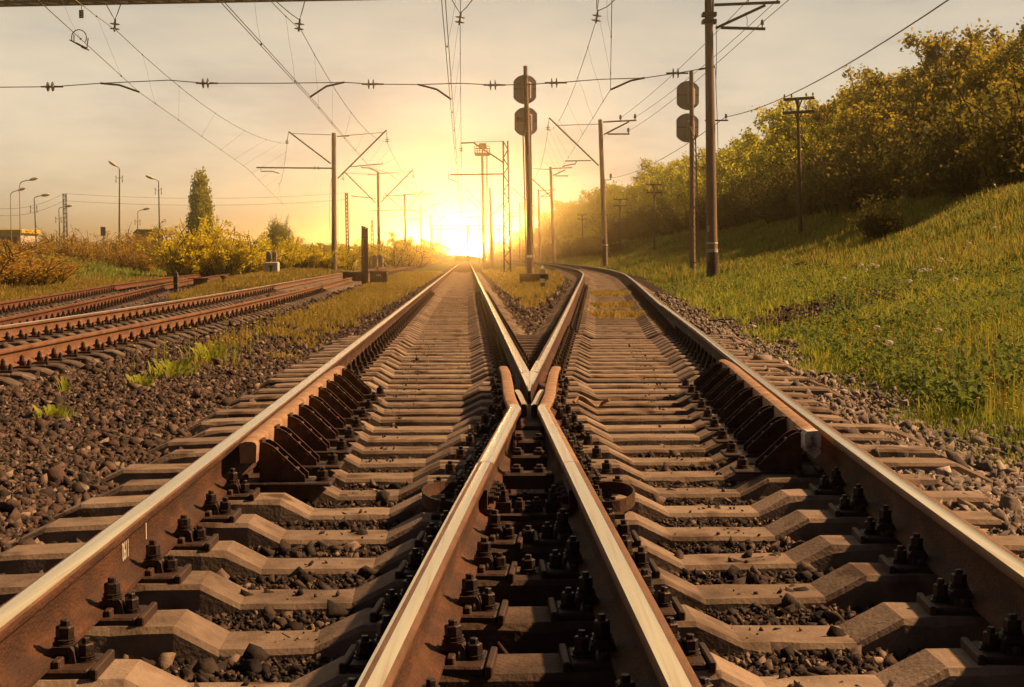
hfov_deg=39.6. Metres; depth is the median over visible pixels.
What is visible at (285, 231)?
round tree
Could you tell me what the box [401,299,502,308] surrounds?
concrete sleeper
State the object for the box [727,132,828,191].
leafy tree
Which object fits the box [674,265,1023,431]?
verge grass
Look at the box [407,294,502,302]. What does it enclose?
concrete sleeper
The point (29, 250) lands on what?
dry bush
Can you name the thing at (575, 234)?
leafy tree
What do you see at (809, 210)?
thicket shrub
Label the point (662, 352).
concrete bearer
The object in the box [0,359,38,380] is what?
concrete sleeper
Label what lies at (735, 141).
leafy tree
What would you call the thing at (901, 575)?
concrete bearer
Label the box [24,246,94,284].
dry bush
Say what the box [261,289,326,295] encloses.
concrete sleeper
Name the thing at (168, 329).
concrete sleeper
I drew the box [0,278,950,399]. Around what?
track bed ballast
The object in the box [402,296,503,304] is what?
concrete sleeper
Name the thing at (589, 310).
concrete sleeper
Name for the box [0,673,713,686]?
concrete bearer
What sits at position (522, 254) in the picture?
distant shrub
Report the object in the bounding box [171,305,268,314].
concrete sleeper
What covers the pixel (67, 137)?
sky
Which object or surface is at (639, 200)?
leafy tree
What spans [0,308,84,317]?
concrete sleeper
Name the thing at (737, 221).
thicket shrub
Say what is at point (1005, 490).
shoulder ballast
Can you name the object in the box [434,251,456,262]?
distant shrub
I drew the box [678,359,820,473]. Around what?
guard rail
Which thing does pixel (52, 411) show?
weed clump
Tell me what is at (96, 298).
concrete sleeper
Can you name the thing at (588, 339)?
concrete bearer
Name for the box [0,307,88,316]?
concrete sleeper
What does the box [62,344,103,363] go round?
concrete sleeper
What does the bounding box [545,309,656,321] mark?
concrete sleeper
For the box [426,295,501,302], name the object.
concrete sleeper
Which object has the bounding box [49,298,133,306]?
concrete sleeper
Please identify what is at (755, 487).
concrete bearer
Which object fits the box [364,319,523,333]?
concrete sleeper
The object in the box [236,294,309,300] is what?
concrete sleeper
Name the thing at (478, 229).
line mast
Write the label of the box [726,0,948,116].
feeder wire
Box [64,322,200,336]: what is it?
concrete sleeper
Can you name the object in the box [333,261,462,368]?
rail
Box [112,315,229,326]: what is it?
concrete sleeper
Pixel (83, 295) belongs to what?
concrete sleeper
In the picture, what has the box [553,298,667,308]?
concrete sleeper
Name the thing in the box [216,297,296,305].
concrete sleeper
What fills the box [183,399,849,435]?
concrete bearer
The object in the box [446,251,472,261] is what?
distant shrub
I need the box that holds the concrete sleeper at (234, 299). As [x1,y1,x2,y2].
[230,295,307,302]
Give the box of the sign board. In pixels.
[101,227,105,259]
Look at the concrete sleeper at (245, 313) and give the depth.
26.94 m
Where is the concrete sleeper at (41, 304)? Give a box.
[38,300,121,308]
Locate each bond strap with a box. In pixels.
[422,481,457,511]
[597,481,634,511]
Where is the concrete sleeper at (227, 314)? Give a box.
[135,311,245,322]
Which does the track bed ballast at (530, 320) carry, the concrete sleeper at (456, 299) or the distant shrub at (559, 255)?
the concrete sleeper at (456, 299)
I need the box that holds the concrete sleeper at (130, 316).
[128,312,239,322]
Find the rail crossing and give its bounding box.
[477,360,578,488]
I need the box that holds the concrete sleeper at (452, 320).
[380,309,516,320]
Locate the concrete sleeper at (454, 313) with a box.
[392,303,510,313]
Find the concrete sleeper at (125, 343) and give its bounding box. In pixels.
[0,334,149,350]
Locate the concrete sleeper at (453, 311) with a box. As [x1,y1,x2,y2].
[393,302,506,311]
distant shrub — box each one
[427,255,448,261]
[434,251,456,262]
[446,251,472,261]
[456,250,488,261]
[475,250,505,260]
[496,247,513,259]
[499,245,524,260]
[515,245,536,259]
[522,241,548,260]
[534,239,564,259]
[544,238,570,259]
[555,236,580,257]
[563,235,586,246]
[571,236,601,256]
[581,236,601,255]
[586,235,636,255]
[592,232,617,243]
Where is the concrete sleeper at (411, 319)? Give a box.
[373,312,521,325]
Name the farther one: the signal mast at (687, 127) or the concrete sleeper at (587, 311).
the signal mast at (687, 127)
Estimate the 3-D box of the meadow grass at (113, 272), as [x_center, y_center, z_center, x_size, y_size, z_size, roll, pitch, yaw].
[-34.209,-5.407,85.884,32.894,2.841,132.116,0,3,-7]
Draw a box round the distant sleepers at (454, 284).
[276,269,648,296]
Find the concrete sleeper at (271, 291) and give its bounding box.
[267,288,332,295]
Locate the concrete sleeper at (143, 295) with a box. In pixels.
[82,292,155,299]
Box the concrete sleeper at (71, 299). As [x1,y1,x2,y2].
[67,295,141,301]
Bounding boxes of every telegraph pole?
[577,213,586,238]
[613,197,626,251]
[646,181,661,250]
[783,92,813,233]
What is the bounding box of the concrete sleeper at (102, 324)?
[95,317,221,329]
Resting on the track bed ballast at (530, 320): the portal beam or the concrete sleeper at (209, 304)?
the concrete sleeper at (209, 304)
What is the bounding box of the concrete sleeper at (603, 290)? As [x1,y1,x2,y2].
[569,284,651,291]
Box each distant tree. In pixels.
[294,242,327,250]
[321,241,351,252]
[422,241,463,253]
[485,239,515,252]
[507,231,526,249]
[512,227,537,251]
[515,222,564,248]
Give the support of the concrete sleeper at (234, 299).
on the track bed ballast at (530, 320)
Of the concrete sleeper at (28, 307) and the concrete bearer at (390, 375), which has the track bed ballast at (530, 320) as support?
the concrete sleeper at (28, 307)
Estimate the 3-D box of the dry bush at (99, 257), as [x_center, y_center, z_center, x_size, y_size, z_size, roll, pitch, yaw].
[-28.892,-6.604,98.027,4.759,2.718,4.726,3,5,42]
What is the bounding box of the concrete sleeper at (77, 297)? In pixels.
[74,293,145,300]
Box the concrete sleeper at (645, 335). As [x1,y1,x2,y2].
[536,321,669,336]
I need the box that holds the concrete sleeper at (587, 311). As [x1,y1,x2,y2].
[548,304,652,315]
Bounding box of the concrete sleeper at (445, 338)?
[362,324,521,339]
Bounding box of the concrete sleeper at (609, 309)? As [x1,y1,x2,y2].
[555,299,670,309]
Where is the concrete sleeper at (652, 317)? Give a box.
[543,310,658,322]
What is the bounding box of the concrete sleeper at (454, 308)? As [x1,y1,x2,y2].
[397,300,503,308]
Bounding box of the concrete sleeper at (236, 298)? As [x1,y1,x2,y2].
[233,294,306,301]
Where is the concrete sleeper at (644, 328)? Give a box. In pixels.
[538,316,665,330]
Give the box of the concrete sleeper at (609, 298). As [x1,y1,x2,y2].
[563,290,657,298]
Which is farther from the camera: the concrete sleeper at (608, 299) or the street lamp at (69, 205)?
the street lamp at (69, 205)
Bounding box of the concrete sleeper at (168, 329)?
[53,324,192,337]
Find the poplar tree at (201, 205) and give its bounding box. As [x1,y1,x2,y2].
[184,166,214,236]
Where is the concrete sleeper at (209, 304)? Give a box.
[204,299,290,307]
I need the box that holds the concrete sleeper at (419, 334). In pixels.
[359,321,526,335]
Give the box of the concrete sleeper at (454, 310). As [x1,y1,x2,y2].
[418,301,505,310]
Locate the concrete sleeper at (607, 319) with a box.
[543,308,655,320]
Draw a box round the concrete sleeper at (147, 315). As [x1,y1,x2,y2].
[139,310,250,320]
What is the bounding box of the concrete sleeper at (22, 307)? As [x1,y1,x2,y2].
[18,303,106,311]
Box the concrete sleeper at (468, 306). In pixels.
[400,298,503,307]
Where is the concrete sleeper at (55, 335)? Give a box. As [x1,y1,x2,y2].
[41,325,183,339]
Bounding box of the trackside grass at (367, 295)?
[0,264,647,373]
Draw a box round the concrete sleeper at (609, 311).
[551,301,675,311]
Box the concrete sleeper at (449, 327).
[369,315,516,328]
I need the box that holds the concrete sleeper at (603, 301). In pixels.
[558,293,660,301]
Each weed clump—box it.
[31,403,76,417]
[55,376,73,392]
[125,373,157,386]
[139,357,203,377]
[176,340,242,363]
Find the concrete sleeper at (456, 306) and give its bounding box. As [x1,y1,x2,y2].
[422,298,504,306]
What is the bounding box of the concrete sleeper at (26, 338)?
[14,329,166,345]
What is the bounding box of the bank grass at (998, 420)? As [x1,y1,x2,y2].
[644,184,1023,468]
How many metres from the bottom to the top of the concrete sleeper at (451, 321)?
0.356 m
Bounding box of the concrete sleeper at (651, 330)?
[534,320,668,334]
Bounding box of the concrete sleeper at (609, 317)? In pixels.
[546,307,654,318]
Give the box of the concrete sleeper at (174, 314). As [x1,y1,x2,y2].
[161,307,263,316]
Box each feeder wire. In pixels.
[75,199,345,204]
[77,193,338,197]
[614,117,724,177]
[622,0,747,116]
[629,0,787,130]
[636,0,776,116]
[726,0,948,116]
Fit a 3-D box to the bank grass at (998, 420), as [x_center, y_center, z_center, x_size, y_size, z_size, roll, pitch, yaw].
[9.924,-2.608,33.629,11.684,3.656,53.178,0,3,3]
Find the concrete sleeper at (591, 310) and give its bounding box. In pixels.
[554,302,650,311]
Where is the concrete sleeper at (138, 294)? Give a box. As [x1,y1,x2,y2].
[77,293,150,300]
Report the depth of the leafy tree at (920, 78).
79.62 m
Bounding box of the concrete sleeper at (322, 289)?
[271,287,335,294]
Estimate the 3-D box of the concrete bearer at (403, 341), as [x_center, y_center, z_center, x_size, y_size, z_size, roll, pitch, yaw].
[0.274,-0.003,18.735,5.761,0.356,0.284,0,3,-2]
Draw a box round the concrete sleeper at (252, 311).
[167,306,265,315]
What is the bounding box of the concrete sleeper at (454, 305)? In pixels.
[401,297,503,305]
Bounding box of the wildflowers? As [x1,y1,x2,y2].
[130,230,1023,428]
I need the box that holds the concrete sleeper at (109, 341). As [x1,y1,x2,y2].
[105,336,134,353]
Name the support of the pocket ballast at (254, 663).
on the ground at (466, 267)
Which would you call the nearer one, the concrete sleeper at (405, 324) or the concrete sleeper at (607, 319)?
the concrete sleeper at (405, 324)
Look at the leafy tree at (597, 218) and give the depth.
217.80 m
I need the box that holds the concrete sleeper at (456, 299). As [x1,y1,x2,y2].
[428,292,501,300]
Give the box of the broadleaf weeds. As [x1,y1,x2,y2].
[670,182,1023,412]
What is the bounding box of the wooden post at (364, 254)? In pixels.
[361,226,368,283]
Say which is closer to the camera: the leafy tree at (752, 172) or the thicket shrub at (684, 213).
the leafy tree at (752, 172)
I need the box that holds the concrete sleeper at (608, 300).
[559,292,656,300]
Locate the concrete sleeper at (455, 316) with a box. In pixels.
[388,306,512,316]
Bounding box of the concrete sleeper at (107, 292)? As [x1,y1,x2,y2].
[103,289,167,294]
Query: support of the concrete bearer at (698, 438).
on the ground at (466, 267)
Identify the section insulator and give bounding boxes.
[69,29,88,50]
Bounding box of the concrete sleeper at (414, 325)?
[368,316,521,329]
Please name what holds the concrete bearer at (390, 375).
on the ground at (466, 267)
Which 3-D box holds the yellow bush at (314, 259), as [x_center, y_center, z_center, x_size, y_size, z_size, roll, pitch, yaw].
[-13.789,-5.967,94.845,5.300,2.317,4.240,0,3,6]
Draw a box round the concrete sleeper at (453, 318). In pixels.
[384,308,514,319]
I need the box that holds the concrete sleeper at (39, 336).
[28,327,178,342]
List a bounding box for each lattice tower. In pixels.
[62,193,67,240]
[345,193,348,250]
[371,220,373,247]
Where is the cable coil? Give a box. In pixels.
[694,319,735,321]
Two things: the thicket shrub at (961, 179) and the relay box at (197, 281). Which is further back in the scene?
the relay box at (197, 281)
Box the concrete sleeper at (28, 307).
[20,302,113,310]
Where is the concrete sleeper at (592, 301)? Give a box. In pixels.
[559,294,642,302]
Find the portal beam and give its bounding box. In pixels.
[0,0,614,31]
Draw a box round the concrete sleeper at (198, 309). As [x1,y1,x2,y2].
[187,302,282,312]
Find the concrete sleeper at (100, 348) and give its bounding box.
[91,339,124,356]
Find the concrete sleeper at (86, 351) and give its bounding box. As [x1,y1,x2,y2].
[78,342,113,360]
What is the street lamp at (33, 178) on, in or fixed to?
on the ground at (466, 267)
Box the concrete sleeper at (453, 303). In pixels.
[404,295,504,304]
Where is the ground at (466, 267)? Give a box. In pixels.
[10,211,1023,681]
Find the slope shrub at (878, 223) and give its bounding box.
[847,189,917,240]
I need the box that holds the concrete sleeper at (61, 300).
[57,296,137,304]
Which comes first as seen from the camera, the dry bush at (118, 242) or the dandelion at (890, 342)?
the dandelion at (890, 342)
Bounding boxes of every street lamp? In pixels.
[10,187,25,243]
[19,177,37,240]
[30,193,49,243]
[55,204,72,244]
[109,161,122,240]
[135,207,149,235]
[146,175,161,238]
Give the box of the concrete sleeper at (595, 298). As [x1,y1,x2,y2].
[561,291,656,298]
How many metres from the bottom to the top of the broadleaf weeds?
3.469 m
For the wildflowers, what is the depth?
17.38 m
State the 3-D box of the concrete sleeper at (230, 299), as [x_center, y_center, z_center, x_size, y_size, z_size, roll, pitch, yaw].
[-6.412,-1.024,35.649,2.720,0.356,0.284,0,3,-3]
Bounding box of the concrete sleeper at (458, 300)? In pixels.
[428,293,500,300]
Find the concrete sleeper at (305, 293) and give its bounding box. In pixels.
[247,292,317,298]
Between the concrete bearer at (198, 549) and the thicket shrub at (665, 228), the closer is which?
the concrete bearer at (198, 549)
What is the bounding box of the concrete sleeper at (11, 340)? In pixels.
[0,331,158,348]
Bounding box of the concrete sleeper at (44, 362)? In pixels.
[31,351,75,371]
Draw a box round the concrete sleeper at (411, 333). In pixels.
[361,322,523,337]
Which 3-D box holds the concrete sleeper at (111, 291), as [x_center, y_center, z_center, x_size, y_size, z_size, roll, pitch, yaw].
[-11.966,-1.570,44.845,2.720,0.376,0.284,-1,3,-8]
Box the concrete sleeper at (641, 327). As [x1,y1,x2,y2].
[539,315,662,328]
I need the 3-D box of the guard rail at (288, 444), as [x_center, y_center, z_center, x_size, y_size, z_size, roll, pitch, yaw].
[-1.131,0.426,8.922,0.437,0.222,4.654,0,3,-2]
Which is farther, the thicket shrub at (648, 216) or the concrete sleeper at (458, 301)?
the thicket shrub at (648, 216)
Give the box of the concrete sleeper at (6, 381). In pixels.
[0,376,23,387]
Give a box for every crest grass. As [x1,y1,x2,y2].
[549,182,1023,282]
[556,183,1023,282]
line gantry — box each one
[431,225,502,262]
[439,228,499,252]
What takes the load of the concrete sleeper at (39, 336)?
on the track bed ballast at (530, 320)
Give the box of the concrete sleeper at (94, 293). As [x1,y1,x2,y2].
[91,291,156,297]
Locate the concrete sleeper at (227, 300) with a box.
[223,296,302,304]
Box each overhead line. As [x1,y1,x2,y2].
[38,0,286,202]
[219,0,442,223]
[441,0,464,224]
[512,0,611,216]
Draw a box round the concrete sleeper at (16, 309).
[12,304,100,312]
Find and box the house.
[134,229,175,244]
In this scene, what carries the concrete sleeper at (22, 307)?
on the track bed ballast at (530, 320)
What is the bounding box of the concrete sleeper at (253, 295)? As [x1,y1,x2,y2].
[250,292,320,298]
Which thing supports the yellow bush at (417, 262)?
on the ground at (466, 267)
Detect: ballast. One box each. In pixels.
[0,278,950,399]
[0,285,425,605]
[122,339,953,686]
[651,291,1023,559]
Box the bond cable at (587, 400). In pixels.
[572,396,610,407]
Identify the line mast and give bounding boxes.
[256,130,388,270]
[342,167,414,267]
[371,190,431,241]
[409,204,436,246]
[427,214,445,262]
[435,221,436,259]
[438,224,442,262]
[453,197,481,263]
[466,188,502,267]
[510,212,518,260]
[512,188,555,261]
[519,203,522,260]
[532,167,571,262]
[546,114,635,267]
[699,0,779,276]
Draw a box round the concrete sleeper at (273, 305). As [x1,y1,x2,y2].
[197,301,284,309]
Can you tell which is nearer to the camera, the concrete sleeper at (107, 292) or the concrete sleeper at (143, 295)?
the concrete sleeper at (143, 295)
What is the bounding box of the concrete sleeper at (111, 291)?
[108,288,168,293]
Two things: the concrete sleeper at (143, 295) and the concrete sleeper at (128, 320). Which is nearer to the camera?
the concrete sleeper at (128, 320)
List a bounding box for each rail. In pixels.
[0,261,434,340]
[0,261,439,366]
[0,262,357,325]
[0,274,204,309]
[0,358,339,686]
[239,366,387,486]
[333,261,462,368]
[355,462,503,686]
[469,262,522,378]
[499,260,584,378]
[512,260,735,361]
[553,462,701,686]
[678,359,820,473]
[728,356,1023,653]
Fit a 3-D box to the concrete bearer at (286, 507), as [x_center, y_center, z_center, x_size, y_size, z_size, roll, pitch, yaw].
[0.124,0.735,6.466,4.566,0.361,0.284,0,3,-2]
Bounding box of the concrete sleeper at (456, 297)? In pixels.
[412,290,495,297]
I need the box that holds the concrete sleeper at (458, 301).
[409,294,500,301]
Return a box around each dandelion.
[885,340,892,374]
[934,328,941,346]
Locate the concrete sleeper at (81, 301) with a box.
[71,294,148,302]
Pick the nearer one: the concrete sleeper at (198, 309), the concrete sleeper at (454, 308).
the concrete sleeper at (198, 309)
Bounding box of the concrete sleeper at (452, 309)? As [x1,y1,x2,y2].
[396,300,506,309]
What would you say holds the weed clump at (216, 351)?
on the ground at (466, 267)
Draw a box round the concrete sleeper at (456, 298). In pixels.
[413,291,496,298]
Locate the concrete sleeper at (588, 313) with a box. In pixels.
[546,305,681,317]
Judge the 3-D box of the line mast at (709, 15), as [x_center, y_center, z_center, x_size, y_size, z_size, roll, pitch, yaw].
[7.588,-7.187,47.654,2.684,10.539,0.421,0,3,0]
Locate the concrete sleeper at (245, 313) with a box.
[155,308,258,318]
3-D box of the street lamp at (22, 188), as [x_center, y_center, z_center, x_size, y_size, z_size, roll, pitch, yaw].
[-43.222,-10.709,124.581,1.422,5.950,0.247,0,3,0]
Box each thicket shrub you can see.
[595,218,616,237]
[598,211,618,230]
[606,202,638,239]
[625,195,647,240]
[627,196,658,239]
[638,172,688,236]
[655,191,689,235]
[655,204,686,235]
[669,183,705,230]
[679,186,719,230]
[695,187,735,230]
[700,168,741,226]
[717,170,765,228]
[725,170,769,223]
[737,162,776,222]
[738,175,789,224]
[745,144,793,209]
[755,161,796,220]
[765,139,839,213]
[780,151,826,218]
[788,122,862,214]
[797,143,866,214]
[803,129,881,212]
[814,132,923,211]
[818,160,866,213]
[847,110,929,202]
[872,114,926,199]
[886,62,1023,197]
[891,142,940,201]
[894,84,1008,200]
[931,58,1023,189]
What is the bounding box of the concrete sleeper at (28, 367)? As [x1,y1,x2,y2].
[13,355,58,376]
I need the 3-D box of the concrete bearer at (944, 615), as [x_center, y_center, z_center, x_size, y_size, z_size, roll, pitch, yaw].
[0.102,0.865,4.308,4.387,0.361,0.284,0,3,-2]
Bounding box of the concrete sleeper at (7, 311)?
[0,306,93,314]
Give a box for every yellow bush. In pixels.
[131,215,218,278]
[168,214,237,277]
[182,220,269,278]
[229,233,290,273]
[256,232,311,268]
[287,237,341,267]
[295,238,355,269]
[324,239,369,270]
[349,240,391,268]
[368,233,432,268]
[388,231,446,267]
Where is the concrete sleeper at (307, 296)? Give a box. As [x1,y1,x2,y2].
[244,292,312,299]
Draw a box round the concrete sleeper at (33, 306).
[28,301,115,309]
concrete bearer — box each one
[0,505,1023,579]
[0,533,944,616]
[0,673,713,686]
[12,484,1022,549]
[53,467,998,524]
[77,568,998,662]
[99,454,946,504]
[100,437,994,487]
[148,415,903,458]
[149,425,947,471]
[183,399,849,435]
[190,406,925,446]
[199,396,838,425]
[227,389,828,416]
[230,383,817,408]
[250,373,853,401]
[259,363,829,389]
[266,358,790,383]
[269,367,806,395]
[273,354,789,378]
[280,350,797,373]
[297,344,791,366]
[298,341,744,362]
[298,347,797,369]
[315,336,743,355]
[316,339,742,358]
[318,334,735,352]
[324,329,731,346]
[330,331,760,349]
[338,327,721,344]
[345,326,745,341]
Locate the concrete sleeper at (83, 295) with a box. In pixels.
[80,292,148,299]
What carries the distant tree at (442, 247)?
on the ground at (466, 267)
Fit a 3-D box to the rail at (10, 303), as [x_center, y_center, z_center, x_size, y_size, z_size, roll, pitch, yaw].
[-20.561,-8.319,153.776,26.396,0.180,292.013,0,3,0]
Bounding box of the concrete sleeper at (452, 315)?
[387,305,511,315]
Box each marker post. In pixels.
[173,270,178,293]
[540,265,544,287]
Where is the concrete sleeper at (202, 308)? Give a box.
[192,301,283,310]
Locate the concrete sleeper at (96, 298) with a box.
[84,291,158,299]
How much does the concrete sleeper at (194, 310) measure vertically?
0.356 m
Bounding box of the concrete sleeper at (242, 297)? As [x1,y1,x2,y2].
[239,293,310,300]
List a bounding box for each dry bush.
[0,230,48,255]
[0,235,79,288]
[0,238,27,283]
[15,230,75,256]
[19,240,83,286]
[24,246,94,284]
[33,226,94,256]
[51,229,103,262]
[68,228,114,264]
[90,230,136,261]
[92,233,148,271]
[111,225,166,260]
[118,232,161,273]
[123,219,173,253]
[137,225,176,270]
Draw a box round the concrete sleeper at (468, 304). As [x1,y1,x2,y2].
[405,296,502,304]
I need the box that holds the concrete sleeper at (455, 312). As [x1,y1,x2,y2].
[416,303,509,312]
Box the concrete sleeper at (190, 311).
[178,304,272,313]
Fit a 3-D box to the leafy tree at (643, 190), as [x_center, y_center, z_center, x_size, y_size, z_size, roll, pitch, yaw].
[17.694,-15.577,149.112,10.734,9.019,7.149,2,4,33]
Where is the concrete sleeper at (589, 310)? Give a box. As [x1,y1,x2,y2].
[548,303,651,314]
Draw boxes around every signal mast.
[513,66,536,272]
[676,71,699,270]
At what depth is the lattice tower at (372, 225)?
239.69 m
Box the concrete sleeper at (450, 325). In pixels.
[374,314,521,326]
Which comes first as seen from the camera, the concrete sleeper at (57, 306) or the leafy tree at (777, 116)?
the concrete sleeper at (57, 306)
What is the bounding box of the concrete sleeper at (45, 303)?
[40,299,126,307]
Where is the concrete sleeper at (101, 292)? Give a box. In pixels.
[99,289,166,296]
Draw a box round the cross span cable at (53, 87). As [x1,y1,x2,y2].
[0,68,698,99]
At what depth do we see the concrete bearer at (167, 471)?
7.45 m
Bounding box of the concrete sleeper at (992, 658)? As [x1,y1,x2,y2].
[32,613,1023,686]
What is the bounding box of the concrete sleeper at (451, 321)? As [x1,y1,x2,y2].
[381,310,515,321]
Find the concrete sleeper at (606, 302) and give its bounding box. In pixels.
[557,294,666,303]
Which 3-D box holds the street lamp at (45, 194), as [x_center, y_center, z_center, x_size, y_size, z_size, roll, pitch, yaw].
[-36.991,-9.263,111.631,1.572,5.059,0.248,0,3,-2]
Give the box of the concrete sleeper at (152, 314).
[149,309,254,319]
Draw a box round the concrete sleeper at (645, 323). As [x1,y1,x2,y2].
[541,313,661,326]
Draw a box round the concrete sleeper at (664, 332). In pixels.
[539,323,673,338]
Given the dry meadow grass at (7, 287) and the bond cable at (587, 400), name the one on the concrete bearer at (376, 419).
the bond cable at (587, 400)
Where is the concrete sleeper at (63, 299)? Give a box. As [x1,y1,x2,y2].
[60,296,140,304]
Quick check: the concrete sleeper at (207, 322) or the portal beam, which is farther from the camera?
the portal beam
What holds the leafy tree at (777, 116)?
on the ground at (466, 267)
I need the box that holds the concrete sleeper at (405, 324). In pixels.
[367,318,525,331]
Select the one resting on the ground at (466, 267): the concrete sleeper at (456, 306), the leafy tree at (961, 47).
the leafy tree at (961, 47)
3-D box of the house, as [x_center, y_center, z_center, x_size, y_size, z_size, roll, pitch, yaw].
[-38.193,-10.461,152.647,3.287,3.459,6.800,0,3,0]
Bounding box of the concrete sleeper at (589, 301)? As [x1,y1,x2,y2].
[556,295,662,304]
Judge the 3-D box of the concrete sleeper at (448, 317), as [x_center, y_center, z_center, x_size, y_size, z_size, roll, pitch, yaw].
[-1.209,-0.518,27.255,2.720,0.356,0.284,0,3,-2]
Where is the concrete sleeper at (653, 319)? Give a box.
[541,312,659,324]
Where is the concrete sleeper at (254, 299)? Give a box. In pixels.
[241,293,310,299]
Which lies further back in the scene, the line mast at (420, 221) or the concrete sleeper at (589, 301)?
the line mast at (420, 221)
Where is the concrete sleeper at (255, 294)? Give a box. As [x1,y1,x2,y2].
[252,291,317,297]
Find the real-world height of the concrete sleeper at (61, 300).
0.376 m
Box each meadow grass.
[0,244,166,296]
[0,250,168,298]
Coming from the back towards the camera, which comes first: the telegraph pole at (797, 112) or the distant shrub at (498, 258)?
the distant shrub at (498, 258)
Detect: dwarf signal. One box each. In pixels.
[264,251,279,272]
[372,255,382,270]
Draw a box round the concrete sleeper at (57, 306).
[45,298,130,306]
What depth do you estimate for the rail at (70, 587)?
4.46 m
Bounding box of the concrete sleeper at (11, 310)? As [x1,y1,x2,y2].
[7,305,96,313]
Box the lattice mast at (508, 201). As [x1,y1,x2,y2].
[448,141,510,271]
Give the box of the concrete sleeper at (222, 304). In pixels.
[213,298,295,305]
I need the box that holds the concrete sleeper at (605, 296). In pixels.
[560,289,656,297]
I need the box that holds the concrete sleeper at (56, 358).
[49,348,85,367]
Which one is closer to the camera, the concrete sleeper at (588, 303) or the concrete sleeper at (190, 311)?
the concrete sleeper at (190, 311)
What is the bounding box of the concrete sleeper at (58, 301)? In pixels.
[52,297,136,305]
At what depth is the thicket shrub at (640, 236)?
149.58 m
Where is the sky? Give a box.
[0,0,1023,256]
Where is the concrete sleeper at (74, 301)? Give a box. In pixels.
[64,295,144,303]
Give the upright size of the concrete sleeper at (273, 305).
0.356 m
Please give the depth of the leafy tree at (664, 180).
141.76 m
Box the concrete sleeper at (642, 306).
[550,300,647,311]
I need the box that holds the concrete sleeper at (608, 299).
[563,291,655,299]
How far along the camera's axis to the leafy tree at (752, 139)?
90.99 m
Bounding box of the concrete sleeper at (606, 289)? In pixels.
[568,284,645,289]
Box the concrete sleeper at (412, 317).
[378,311,515,323]
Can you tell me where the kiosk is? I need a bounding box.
[0,229,40,246]
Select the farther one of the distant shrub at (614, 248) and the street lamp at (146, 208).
the distant shrub at (614, 248)
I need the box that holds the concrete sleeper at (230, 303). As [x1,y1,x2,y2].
[219,297,297,304]
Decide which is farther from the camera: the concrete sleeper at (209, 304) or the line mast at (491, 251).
the line mast at (491, 251)
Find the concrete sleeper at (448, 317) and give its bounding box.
[385,307,510,318]
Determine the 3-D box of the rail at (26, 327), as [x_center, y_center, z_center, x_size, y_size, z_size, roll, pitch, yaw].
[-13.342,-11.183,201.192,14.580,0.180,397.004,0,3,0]
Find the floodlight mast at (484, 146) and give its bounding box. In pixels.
[474,143,489,268]
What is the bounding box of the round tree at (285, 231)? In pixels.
[264,214,295,246]
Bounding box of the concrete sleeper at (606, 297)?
[561,289,655,297]
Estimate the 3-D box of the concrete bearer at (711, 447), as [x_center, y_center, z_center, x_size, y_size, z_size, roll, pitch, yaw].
[0.122,0.609,8.584,4.818,0.358,0.284,0,3,-2]
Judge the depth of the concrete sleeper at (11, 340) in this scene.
18.21 m
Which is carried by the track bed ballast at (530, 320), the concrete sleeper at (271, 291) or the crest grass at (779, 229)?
the concrete sleeper at (271, 291)
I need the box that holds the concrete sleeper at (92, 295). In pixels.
[88,292,158,298]
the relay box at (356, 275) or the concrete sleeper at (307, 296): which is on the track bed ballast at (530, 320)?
the concrete sleeper at (307, 296)
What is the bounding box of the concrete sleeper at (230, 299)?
[226,295,302,302]
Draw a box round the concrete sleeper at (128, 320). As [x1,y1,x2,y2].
[117,313,235,323]
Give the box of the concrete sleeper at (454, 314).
[389,304,511,314]
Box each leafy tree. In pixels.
[533,210,559,242]
[537,210,573,245]
[542,198,577,246]
[546,200,586,244]
[551,195,587,245]
[555,195,592,225]
[555,199,595,241]
[566,184,613,237]
[574,187,606,236]
[587,181,626,215]
[590,177,642,220]
[590,184,624,235]
[597,191,623,231]
[608,162,671,221]
[616,164,655,215]
[616,177,654,204]
[631,157,664,204]
[635,151,699,201]
[650,158,705,204]
[655,147,730,215]
[663,154,705,200]
[684,147,724,191]
[695,135,761,186]
[695,136,751,191]
[704,135,812,202]
[719,93,840,164]
[727,121,790,190]
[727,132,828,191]
[749,96,830,205]
[752,122,810,180]
[777,95,818,141]
[784,80,871,183]
[785,70,919,183]
[800,63,900,149]
[814,86,856,168]
[831,65,955,145]
[853,27,957,157]
[872,35,1023,146]
[874,66,996,186]
[882,17,1023,153]
[937,66,1023,137]
[955,24,1023,110]
[982,20,1023,71]
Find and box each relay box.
[192,278,210,286]
[342,271,361,280]
[369,271,388,282]
[519,273,548,282]
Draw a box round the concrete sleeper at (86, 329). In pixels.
[75,320,206,333]
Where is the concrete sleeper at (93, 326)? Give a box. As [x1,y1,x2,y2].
[85,319,213,331]
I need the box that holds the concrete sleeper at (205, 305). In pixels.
[200,300,286,308]
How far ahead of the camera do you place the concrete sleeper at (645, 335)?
20.54 m
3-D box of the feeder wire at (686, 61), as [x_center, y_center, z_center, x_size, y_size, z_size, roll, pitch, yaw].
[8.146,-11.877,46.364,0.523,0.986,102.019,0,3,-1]
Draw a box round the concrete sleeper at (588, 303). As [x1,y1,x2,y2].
[556,297,668,306]
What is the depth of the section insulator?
38.06 m
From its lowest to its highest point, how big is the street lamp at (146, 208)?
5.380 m
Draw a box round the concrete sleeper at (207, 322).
[104,316,225,329]
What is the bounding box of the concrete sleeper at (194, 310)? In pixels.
[183,303,276,312]
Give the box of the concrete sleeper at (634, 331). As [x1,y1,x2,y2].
[535,318,666,332]
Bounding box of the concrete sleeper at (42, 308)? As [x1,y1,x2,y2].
[33,300,120,309]
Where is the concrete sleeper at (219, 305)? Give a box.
[209,299,292,306]

